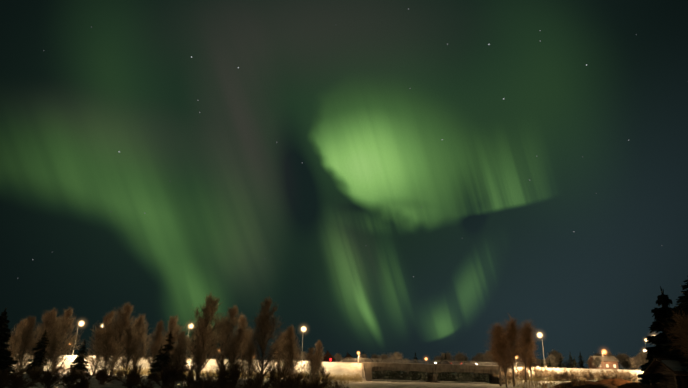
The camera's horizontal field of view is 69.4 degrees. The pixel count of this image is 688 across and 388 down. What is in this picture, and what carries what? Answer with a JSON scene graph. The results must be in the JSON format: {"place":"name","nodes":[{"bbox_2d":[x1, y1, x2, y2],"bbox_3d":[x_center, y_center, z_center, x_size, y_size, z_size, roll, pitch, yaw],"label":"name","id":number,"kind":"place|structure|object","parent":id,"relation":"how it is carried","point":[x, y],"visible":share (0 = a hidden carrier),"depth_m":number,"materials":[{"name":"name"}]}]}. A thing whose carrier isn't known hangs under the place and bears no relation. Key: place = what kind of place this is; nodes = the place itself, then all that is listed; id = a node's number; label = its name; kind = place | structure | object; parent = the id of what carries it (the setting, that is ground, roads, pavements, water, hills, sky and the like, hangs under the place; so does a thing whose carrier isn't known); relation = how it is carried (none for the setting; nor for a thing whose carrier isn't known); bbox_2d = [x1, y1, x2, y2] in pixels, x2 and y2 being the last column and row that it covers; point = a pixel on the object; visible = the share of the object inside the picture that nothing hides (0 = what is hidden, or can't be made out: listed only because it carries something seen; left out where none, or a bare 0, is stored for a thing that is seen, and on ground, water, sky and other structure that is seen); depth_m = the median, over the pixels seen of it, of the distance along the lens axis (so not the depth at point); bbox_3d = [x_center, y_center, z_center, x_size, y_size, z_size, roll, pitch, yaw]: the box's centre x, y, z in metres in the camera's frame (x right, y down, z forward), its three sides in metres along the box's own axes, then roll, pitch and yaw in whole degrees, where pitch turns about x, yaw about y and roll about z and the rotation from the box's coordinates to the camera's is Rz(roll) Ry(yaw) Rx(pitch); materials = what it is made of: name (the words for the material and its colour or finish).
{"place":"outdoors","nodes":[
{"label":"outdoors","id":0,"kind":"place"},
{"bbox_2d":[4,355,643,387],"bbox_3d":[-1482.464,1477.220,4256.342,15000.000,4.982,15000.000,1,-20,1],"label":"ground snow","id":1,"kind":"structure","parent":0,"point":[340,368],"depth_m":126.02,"materials":[{"name":"white snow"}]},
{"bbox_2d":[1,315,13,373],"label":"spruce","id":2,"kind":"object","parent":1,"relation":"on","point":[12,358],"visible":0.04,"depth_m":55.35,"materials":[{"name":"green plant"}]},
{"bbox_2d":[0,307,17,377],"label":"spruce","id":3,"kind":"object","parent":1,"relation":"on","point":[5,361],"visible":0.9,"depth_m":38.93,"materials":[{"name":"green plant"}]},
{"bbox_2d":[7,318,28,367],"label":"birch","id":4,"kind":"object","parent":1,"relation":"on","point":[13,342],"visible":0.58,"depth_m":95.47,"materials":[{"name":"brown plant"}]},
{"bbox_2d":[1,368,38,387],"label":"bush","id":5,"kind":"object","parent":1,"relation":"on","point":[15,381],"visible":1,"depth_m":20.01,"materials":[{"name":"brown plant"}]},
{"bbox_2d":[11,315,42,373],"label":"birch","id":6,"kind":"object","parent":1,"relation":"on","point":[27,340],"visible":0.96,"depth_m":66.32,"materials":[{"name":"brown plant"}]},
{"bbox_2d":[25,367,44,382],"bbox_3d":[-19.303,11.444,31.435,1.602,1.038,1.516,7,-20,-14],"label":"bush","id":7,"kind":"object","parent":1,"relation":"on","point":[30,373],"visible":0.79,"depth_m":31.26,"materials":[{"name":"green plant"}]},
{"bbox_2d":[27,330,51,374],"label":"spruce","id":8,"kind":"object","parent":1,"relation":"on","point":[39,355],"visible":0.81,"depth_m":58.41,"materials":[{"name":"green plant"}]},
{"bbox_2d":[29,308,69,365],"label":"birch","id":9,"kind":"object","parent":1,"relation":"on","point":[49,324],"visible":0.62,"depth_m":76.80,"materials":[{"name":"brown plant"}]},
{"bbox_2d":[35,366,66,387],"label":"bush","id":10,"kind":"object","parent":1,"relation":"on","point":[48,380],"visible":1,"depth_m":23.90,"materials":[{"name":"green plant"}]},
{"bbox_2d":[41,332,66,373],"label":"birch","id":11,"kind":"object","parent":1,"relation":"on","point":[54,347],"visible":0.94,"depth_m":56.69,"materials":[{"name":"brown plant"}]},
{"bbox_2d":[51,364,69,374],"bbox_3d":[-29.886,18.531,52.249,1.615,1.207,2.104,-23,-31,50],"label":"bush","id":12,"kind":"object","parent":1,"relation":"on","point":[61,368],"visible":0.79,"depth_m":52.23,"materials":[{"name":"brown plant"}]},
{"bbox_2d":[38,307,83,373],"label":"birch","id":13,"kind":"object","parent":1,"relation":"on","point":[68,314],"visible":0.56,"depth_m":85.91,"materials":[{"name":"brown plant"}]},
{"bbox_2d":[61,366,82,386],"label":"bush","id":14,"kind":"object","parent":1,"relation":"on","point":[71,376],"visible":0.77,"depth_m":26.64,"materials":[{"name":"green plant"}]},
{"bbox_2d":[58,371,95,387],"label":"bush","id":15,"kind":"object","parent":1,"relation":"on","point":[83,383],"visible":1,"depth_m":20.91,"materials":[{"name":"brown plant"}]},
{"bbox_2d":[68,339,90,375],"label":"spruce","id":16,"kind":"object","parent":1,"relation":"on","point":[79,360],"visible":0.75,"depth_m":75.21,"materials":[{"name":"green plant"}]},
{"bbox_2d":[81,311,116,375],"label":"birch","id":17,"kind":"object","parent":1,"relation":"on","point":[98,333],"visible":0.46,"depth_m":72.31,"materials":[{"name":"brown plant"}]},
{"bbox_2d":[88,325,126,372],"bbox_3d":[-28.612,19.214,60.469,4.482,6.723,4.008,14,-23,-32],"label":"birch","id":18,"kind":"object","parent":1,"relation":"on","point":[107,341],"visible":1,"depth_m":60.36,"materials":[{"name":"brown plant"}]},
{"bbox_2d":[95,365,119,384],"bbox_3d":[-15.922,12.079,33.063,1.876,1.353,2.169,4,-20,-6],"label":"bush","id":19,"kind":"object","parent":1,"relation":"on","point":[102,375],"visible":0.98,"depth_m":33.17,"materials":[{"name":"brown plant"}]},
{"bbox_2d":[86,302,137,377],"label":"birch","id":20,"kind":"object","parent":1,"relation":"on","point":[124,321],"visible":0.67,"depth_m":68.94,"materials":[{"name":"brown plant"}]},
{"bbox_2d":[112,367,124,380],"bbox_3d":[-17.290,13.808,38.186,1.134,1.141,1.920,8,-21,-18],"label":"bush","id":21,"kind":"object","parent":1,"relation":"on","point":[120,373],"visible":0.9,"depth_m":37.95,"materials":[{"name":"brown plant"}]},
{"bbox_2d":[118,324,146,378],"bbox_3d":[-23.473,17.380,54.950,3.263,6.036,3.697,-14,-25,37],"label":"birch","id":22,"kind":"object","parent":1,"relation":"on","point":[130,347],"visible":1,"depth_m":54.76,"materials":[{"name":"brown plant"}]},
{"bbox_2d":[121,362,144,387],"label":"bush","id":23,"kind":"object","parent":1,"relation":"on","point":[132,378],"visible":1,"depth_m":28.52,"materials":[{"name":"brown plant"}]},
{"bbox_2d":[124,313,152,367],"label":"birch","id":24,"kind":"object","parent":1,"relation":"on","point":[140,321],"visible":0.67,"depth_m":92.05,"materials":[{"name":"brown plant"}]},
{"bbox_2d":[134,374,155,387],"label":"bush","id":25,"kind":"object","parent":1,"relation":"on","point":[144,386],"visible":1,"depth_m":22.92,"materials":[{"name":"brown plant"}]},
{"bbox_2d":[141,319,165,373],"bbox_3d":[-24.438,20.277,64.357,3.992,8.089,3.471,20,-26,-41],"label":"birch","id":26,"kind":"object","parent":1,"relation":"on","point":[156,346],"visible":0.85,"depth_m":64.43,"materials":[{"name":"brown plant"}]},
{"bbox_2d":[146,344,167,380],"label":"spruce","id":27,"kind":"object","parent":1,"relation":"on","point":[155,369],"visible":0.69,"depth_m":48.54,"materials":[{"name":"green plant"}]},
{"bbox_2d":[150,331,177,378],"bbox_3d":[-20.190,18.514,56.501,3.191,5.994,2.974,-2,-20,11],"label":"spruce","id":28,"kind":"object","parent":1,"relation":"on","point":[168,348],"visible":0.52,"depth_m":56.56,"materials":[{"name":"green plant"}]},
{"bbox_2d":[144,360,189,387],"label":"bush","id":29,"kind":"object","parent":1,"relation":"on","point":[165,379],"visible":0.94,"depth_m":32.26,"materials":[{"name":"brown plant"}]},
{"bbox_2d":[158,314,184,359],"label":"birch","id":30,"kind":"object","parent":1,"relation":"on","point":[172,322],"visible":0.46,"depth_m":81.00,"materials":[{"name":"brown plant"}]},
{"bbox_2d":[161,377,184,387],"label":"bush","id":31,"kind":"object","parent":1,"relation":"on","point":[171,385],"visible":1,"depth_m":20.26,"materials":[{"name":"brown plant"}]},
{"bbox_2d":[164,330,193,371],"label":"birch","id":32,"kind":"object","parent":1,"relation":"on","point":[182,347],"visible":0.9,"depth_m":49.00,"materials":[{"name":"brown plant"}]},
{"bbox_2d":[173,342,188,379],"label":"tree","id":33,"kind":"object","parent":1,"relation":"on","point":[183,364],"visible":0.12,"depth_m":65.77,"materials":[{"name":"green plant"}]},
{"bbox_2d":[175,362,220,387],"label":"bush","id":34,"kind":"object","parent":1,"relation":"on","point":[190,377],"visible":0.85,"depth_m":27.58,"materials":[{"name":"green plant"}]},
{"bbox_2d":[190,343,206,376],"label":"birch","id":35,"kind":"object","parent":1,"relation":"on","point":[199,356],"visible":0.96,"depth_m":43.91,"materials":[{"name":"brown plant"}]},
{"bbox_2d":[186,319,215,378],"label":"birch","id":36,"kind":"object","parent":1,"relation":"on","point":[196,346],"visible":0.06,"depth_m":100.31,"materials":[{"name":"brown plant"}]},
{"bbox_2d":[174,293,230,375],"bbox_3d":[-17.080,16.935,59.561,7.382,10.522,6.515,-3,-20,13],"label":"birch","id":37,"kind":"object","parent":1,"relation":"on","point":[203,335],"visible":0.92,"depth_m":59.16,"materials":[{"name":"brown plant"}]},
{"bbox_2d":[191,359,246,387],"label":"bush","id":38,"kind":"object","parent":1,"relation":"on","point":[223,376],"visible":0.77,"depth_m":33.90,"materials":[{"name":"brown plant"}]},
{"bbox_2d":[200,304,254,374],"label":"birch","id":39,"kind":"object","parent":1,"relation":"on","point":[229,331],"visible":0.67,"depth_m":73.88,"materials":[{"name":"brown plant"}]},
{"bbox_2d":[220,326,249,371],"bbox_3d":[-11.212,16.235,50.894,3.877,5.602,3.423,19,-26,-40],"label":"birch","id":40,"kind":"object","parent":1,"relation":"on","point":[235,341],"visible":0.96,"depth_m":50.79,"materials":[{"name":"brown plant"}]},
{"bbox_2d":[107,365,363,381],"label":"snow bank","id":41,"kind":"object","parent":1,"relation":"on","point":[144,371],"visible":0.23,"depth_m":127.36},
{"bbox_2d":[218,378,266,387],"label":"bush","id":42,"kind":"object","parent":1,"relation":"on","point":[248,386],"visible":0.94,"depth_m":24.04,"materials":[{"name":"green plant"}]},
{"bbox_2d":[232,315,255,378],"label":"birch","id":43,"kind":"object","parent":1,"relation":"on","point":[243,322],"visible":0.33,"depth_m":83.87,"materials":[{"name":"brown plant"}]},
{"bbox_2d":[242,340,257,378],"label":"birch","id":44,"kind":"object","parent":1,"relation":"on","point":[251,360],"visible":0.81,"depth_m":45.05,"materials":[{"name":"brown plant"}]},
{"bbox_2d":[241,296,291,374],"bbox_3d":[-7.845,14.224,49.459,5.752,8.903,5.538,9,-21,-19],"label":"birch","id":45,"kind":"object","parent":1,"relation":"on","point":[262,333],"visible":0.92,"depth_m":49.28,"materials":[{"name":"brown plant"}]},
{"bbox_2d":[239,364,295,387],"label":"bush","id":46,"kind":"object","parent":1,"relation":"on","point":[258,374],"visible":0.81,"depth_m":29.40,"materials":[{"name":"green plant"}]},
{"bbox_2d":[258,379,284,387],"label":"bush","id":47,"kind":"object","parent":1,"relation":"on","point":[276,386],"visible":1,"depth_m":21.38,"materials":[{"name":"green plant"}]},
{"bbox_2d":[268,333,284,379],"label":"birch","id":48,"kind":"object","parent":1,"relation":"on","point":[276,363],"visible":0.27,"depth_m":98.25,"materials":[{"name":"brown plant"}]},
{"bbox_2d":[276,328,300,372],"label":"birch","id":49,"kind":"object","parent":1,"relation":"on","point":[285,336],"visible":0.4,"depth_m":81.78,"materials":[{"name":"brown plant"}]},
{"bbox_2d":[263,362,316,387],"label":"bush","id":50,"kind":"object","parent":1,"relation":"on","point":[277,375],"visible":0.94,"depth_m":34.31,"materials":[{"name":"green plant"}]},
{"bbox_2d":[279,325,304,373],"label":"birch","id":51,"kind":"object","parent":1,"relation":"on","point":[291,347],"visible":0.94,"depth_m":62.25,"materials":[{"name":"brown plant"}]},
{"bbox_2d":[285,367,305,383],"bbox_3d":[-5.734,20.629,55.852,2.299,2.679,4.266,16,-24,-35],"label":"bush","id":52,"kind":"object","parent":1,"relation":"on","point":[295,375],"visible":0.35,"depth_m":55.61,"materials":[{"name":"brown plant"}]},
{"bbox_2d":[300,346,327,387],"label":"birch","id":53,"kind":"object","parent":1,"relation":"on","point":[312,362],"visible":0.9,"depth_m":54.01,"materials":[{"name":"brown plant"}]},
{"bbox_2d":[272,372,359,386],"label":"shore reeds","id":54,"kind":"object","parent":1,"relation":"on","point":[345,380],"depth_m":104.07,"materials":[{"name":"brown plant"}]},
{"bbox_2d":[288,365,347,387],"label":"bush","id":55,"kind":"object","parent":1,"relation":"on","point":[326,382],"visible":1,"depth_m":31.03,"materials":[{"name":"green plant"}]},
{"bbox_2d":[314,339,324,379],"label":"birch","id":56,"kind":"object","parent":1,"relation":"on","point":[319,349],"visible":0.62,"depth_m":94.64,"materials":[{"name":"brown plant"}]},
{"bbox_2d":[322,350,335,361],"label":"tree","id":57,"kind":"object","parent":1,"relation":"on","point":[327,356],"depth_m":250.66,"materials":[{"name":"brown plant"}]},
{"bbox_2d":[332,353,341,361],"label":"birch","id":58,"kind":"object","parent":1,"relation":"on","point":[337,357],"visible":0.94,"depth_m":222.12,"materials":[{"name":"brown plant"}]},
{"bbox_2d":[342,352,354,362],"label":"tree","id":59,"kind":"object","parent":1,"relation":"on","point":[348,356],"depth_m":256.00,"materials":[{"name":"brown plant"}]},
{"bbox_2d":[376,352,388,373],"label":"birch","id":60,"kind":"object","parent":1,"relation":"on","point":[383,357],"visible":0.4,"depth_m":216.43,"materials":[{"name":"brown plant"}]},
{"bbox_2d":[383,370,394,379],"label":"spruce","id":61,"kind":"object","parent":1,"relation":"on","point":[387,375],"visible":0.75,"depth_m":166.56,"materials":[{"name":"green plant"}]},
{"bbox_2d":[388,351,403,373],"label":"birch","id":62,"kind":"object","parent":1,"relation":"on","point":[396,357],"visible":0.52,"depth_m":212.29,"materials":[{"name":"brown plant"}]},
{"bbox_2d":[398,371,406,379],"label":"bush","id":63,"kind":"object","parent":1,"relation":"on","point":[404,375],"visible":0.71,"depth_m":168.88,"materials":[{"name":"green plant"}]},
{"bbox_2d":[415,372,425,380],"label":"bush","id":64,"kind":"object","parent":1,"relation":"on","point":[422,378],"visible":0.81,"depth_m":165.34,"materials":[{"name":"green plant"}]},
{"bbox_2d":[341,358,526,383],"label":"bridge","id":65,"kind":"structure","parent":1,"relation":"on","point":[369,367],"depth_m":137.75,"materials":[{"name":"concrete"}]},
{"bbox_2d":[437,351,455,363],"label":"birch","id":66,"kind":"object","parent":1,"relation":"on","point":[448,356],"visible":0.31,"depth_m":267.92,"materials":[{"name":"brown plant"}]},
{"bbox_2d":[455,373,462,381],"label":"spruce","id":67,"kind":"object","parent":1,"relation":"on","point":[458,375],"visible":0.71,"depth_m":164.94,"materials":[{"name":"black plant"}]},
{"bbox_2d":[452,351,472,373],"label":"birch","id":68,"kind":"object","parent":1,"relation":"on","point":[459,357],"visible":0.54,"depth_m":267.12,"materials":[{"name":"brown plant"}]},
{"bbox_2d":[476,355,493,375],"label":"birch","id":69,"kind":"object","parent":1,"relation":"on","point":[483,358],"visible":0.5,"depth_m":239.62,"materials":[{"name":"brown plant"}]},
{"bbox_2d":[485,318,506,385],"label":"tree","id":70,"kind":"object","parent":1,"relation":"on","point":[495,331],"visible":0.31,"depth_m":113.85,"materials":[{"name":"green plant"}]},
{"bbox_2d":[488,329,519,387],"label":"tree","id":71,"kind":"object","parent":1,"relation":"on","point":[501,343],"visible":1,"depth_m":103.89,"materials":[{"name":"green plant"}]},
{"bbox_2d":[492,368,516,384],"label":"bush","id":72,"kind":"object","parent":1,"relation":"on","point":[509,377],"visible":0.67,"depth_m":130.80,"materials":[{"name":"brown plant"}]},
{"bbox_2d":[498,312,530,386],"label":"tree","id":73,"kind":"object","parent":1,"relation":"on","point":[512,331],"visible":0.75,"depth_m":110.03,"materials":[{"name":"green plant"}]},
{"bbox_2d":[509,370,528,379],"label":"bush","id":74,"kind":"object","parent":1,"relation":"on","point":[517,373],"visible":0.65,"depth_m":128.38,"materials":[{"name":"beige plant"}]},
{"bbox_2d":[516,318,537,380],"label":"tree","id":75,"kind":"object","parent":1,"relation":"on","point":[527,330],"visible":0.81,"depth_m":116.96,"materials":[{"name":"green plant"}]},
{"bbox_2d":[522,339,541,379],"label":"tree","id":76,"kind":"object","parent":1,"relation":"on","point":[530,358],"visible":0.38,"depth_m":120.45,"materials":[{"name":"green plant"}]},
{"bbox_2d":[530,367,542,378],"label":"bush","id":77,"kind":"object","parent":1,"relation":"on","point":[534,371],"visible":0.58,"depth_m":130.48,"materials":[{"name":"beige plant"}]},
{"bbox_2d":[532,366,549,379],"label":"bush","id":78,"kind":"object","parent":1,"relation":"on","point":[541,369],"visible":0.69,"depth_m":128.86,"materials":[{"name":"beige plant"}]},
{"bbox_2d":[532,358,556,367],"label":"tree","id":79,"kind":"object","parent":1,"relation":"on","point":[538,363],"depth_m":280.03,"materials":[{"name":"beige plant"}]},
{"bbox_2d":[505,373,585,387],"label":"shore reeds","id":80,"kind":"object","parent":1,"relation":"on","point":[518,380],"depth_m":90.43,"materials":[{"name":"brown plant"}]},
{"bbox_2d":[545,355,557,366],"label":"birch","id":81,"kind":"object","parent":1,"relation":"on","point":[552,358],"visible":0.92,"depth_m":200.99,"materials":[{"name":"brown plant"}]},
{"bbox_2d":[548,349,563,363],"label":"birch","id":82,"kind":"object","parent":1,"relation":"on","point":[556,354],"visible":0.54,"depth_m":283.59,"materials":[{"name":"brown plant"}]},
{"bbox_2d":[550,372,561,380],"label":"bush","id":83,"kind":"object","parent":1,"relation":"on","point":[555,376],"visible":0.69,"depth_m":124.24,"materials":[{"name":"brown plant"}]},
{"bbox_2d":[558,355,565,367],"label":"spruce","id":84,"kind":"object","parent":1,"relation":"on","point":[561,365],"visible":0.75,"depth_m":214.00,"materials":[{"name":"black plant"}]},
{"bbox_2d":[554,367,571,380],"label":"bush","id":85,"kind":"object","parent":1,"relation":"on","point":[564,375],"visible":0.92,"depth_m":123.80,"materials":[{"name":"beige plant"}]},
{"bbox_2d":[567,354,575,367],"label":"spruce","id":86,"kind":"object","parent":1,"relation":"on","point":[570,363],"visible":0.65,"depth_m":223.66,"materials":[{"name":"black plant"}]},
{"bbox_2d":[567,369,582,380],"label":"bush","id":87,"kind":"object","parent":1,"relation":"on","point":[573,373],"visible":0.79,"depth_m":123.92,"materials":[{"name":"beige plant"}]},
{"bbox_2d":[527,375,636,380],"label":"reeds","id":88,"kind":"object","parent":1,"relation":"on","point":[543,378],"visible":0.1,"depth_m":126.02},
{"bbox_2d":[578,353,588,368],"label":"spruce","id":89,"kind":"object","parent":1,"relation":"on","point":[580,362],"visible":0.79,"depth_m":240.99,"materials":[{"name":"black plant"}]},
{"bbox_2d":[553,380,616,387],"bbox_3d":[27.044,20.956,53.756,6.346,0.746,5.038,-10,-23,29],"label":"dirt mound","id":90,"kind":"object","parent":1,"relation":"on","point":[593,386],"visible":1,"depth_m":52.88,"materials":[{"name":"soil"}]},
{"bbox_2d":[581,369,597,379],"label":"bush","id":91,"kind":"object","parent":1,"relation":"on","point":[587,375],"visible":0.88,"depth_m":123.19,"materials":[{"name":"beige plant"}]},
{"bbox_2d":[591,356,602,368],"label":"birch","id":92,"kind":"object","parent":1,"relation":"on","point":[597,363],"visible":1,"depth_m":201.37,"materials":[{"name":"brown plant"}]},
{"bbox_2d":[594,367,611,379],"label":"bush","id":93,"kind":"object","parent":1,"relation":"on","point":[603,374],"visible":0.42,"depth_m":129.11,"materials":[{"name":"brown plant"}]},
{"bbox_2d":[596,378,630,385],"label":"dirt mound","id":94,"kind":"object","parent":1,"relation":"on","point":[614,381],"visible":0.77,"depth_m":65.54,"materials":[{"name":"soil"}]},
{"bbox_2d":[601,368,631,379],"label":"bush","id":95,"kind":"object","parent":1,"relation":"on","point":[616,374],"visible":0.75,"depth_m":127.78,"materials":[{"name":"brown plant"}]},
{"bbox_2d":[615,353,631,369],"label":"birch","id":96,"kind":"object","parent":1,"relation":"on","point":[624,359],"visible":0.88,"depth_m":237.91,"materials":[{"name":"brown plant"}]},
{"bbox_2d":[616,382,641,387],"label":"dirt mound","id":97,"kind":"object","parent":1,"relation":"on","point":[632,385],"visible":0.38,"depth_m":58.46,"materials":[{"name":"soil"}]},
{"bbox_2d":[620,370,637,380],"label":"bush","id":98,"kind":"object","parent":1,"relation":"on","point":[630,376],"visible":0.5,"depth_m":128.42,"materials":[{"name":"beige plant"}]},
{"bbox_2d":[629,357,641,369],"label":"birch","id":99,"kind":"object","parent":1,"relation":"on","point":[635,363],"visible":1,"depth_m":202.60,"materials":[{"name":"brown plant"}]},
{"bbox_2d":[638,352,647,364],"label":"birch","id":100,"kind":"object","parent":1,"relation":"on","point":[643,356],"visible":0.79,"depth_m":211.76,"materials":[{"name":"brown plant"}]},
{"bbox_2d":[638,286,676,384],"bbox_3d":[28.316,13.410,42.033,7.017,11.367,6.855,7,-20,-15],"label":"spruce","id":101,"kind":"object","parent":1,"relation":"on","point":[661,313],"visible":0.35,"depth_m":42.77,"materials":[{"name":"plant"}]},
{"bbox_2d":[642,358,687,387],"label":"log hut","id":102,"kind":"object","parent":1,"relation":"on","point":[673,373],"visible":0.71,"depth_m":37.08,"materials":[{"name":"brown wood"}]},
{"bbox_2d":[647,280,687,387],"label":"spruce","id":103,"kind":"object","parent":1,"relation":"on","point":[674,353],"visible":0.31,"depth_m":38.53,"materials":[{"name":"black plant"}]},
{"bbox_2d":[660,310,687,362],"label":"bare tree","id":104,"kind":"object","parent":1,"relation":"on","point":[684,327],"visible":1,"depth_m":32.00,"materials":[{"name":"brown plant"}]},
{"bbox_2d":[0,0,687,371],"label":"sky","id":105,"kind":"structure","parent":0,"point":[316,157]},
{"bbox_2d":[66,355,640,370],"bbox_3d":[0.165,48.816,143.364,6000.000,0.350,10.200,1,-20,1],"label":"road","id":106,"kind":"structure","parent":0,"point":[514,367],"depth_m":138.19,"materials":[{"name":"white snow"}]},
{"bbox_2d":[587,354,618,368],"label":"pink house","id":107,"kind":"structure","parent":0,"point":[610,362],"depth_m":215.80,"materials":[{"name":"beige"}]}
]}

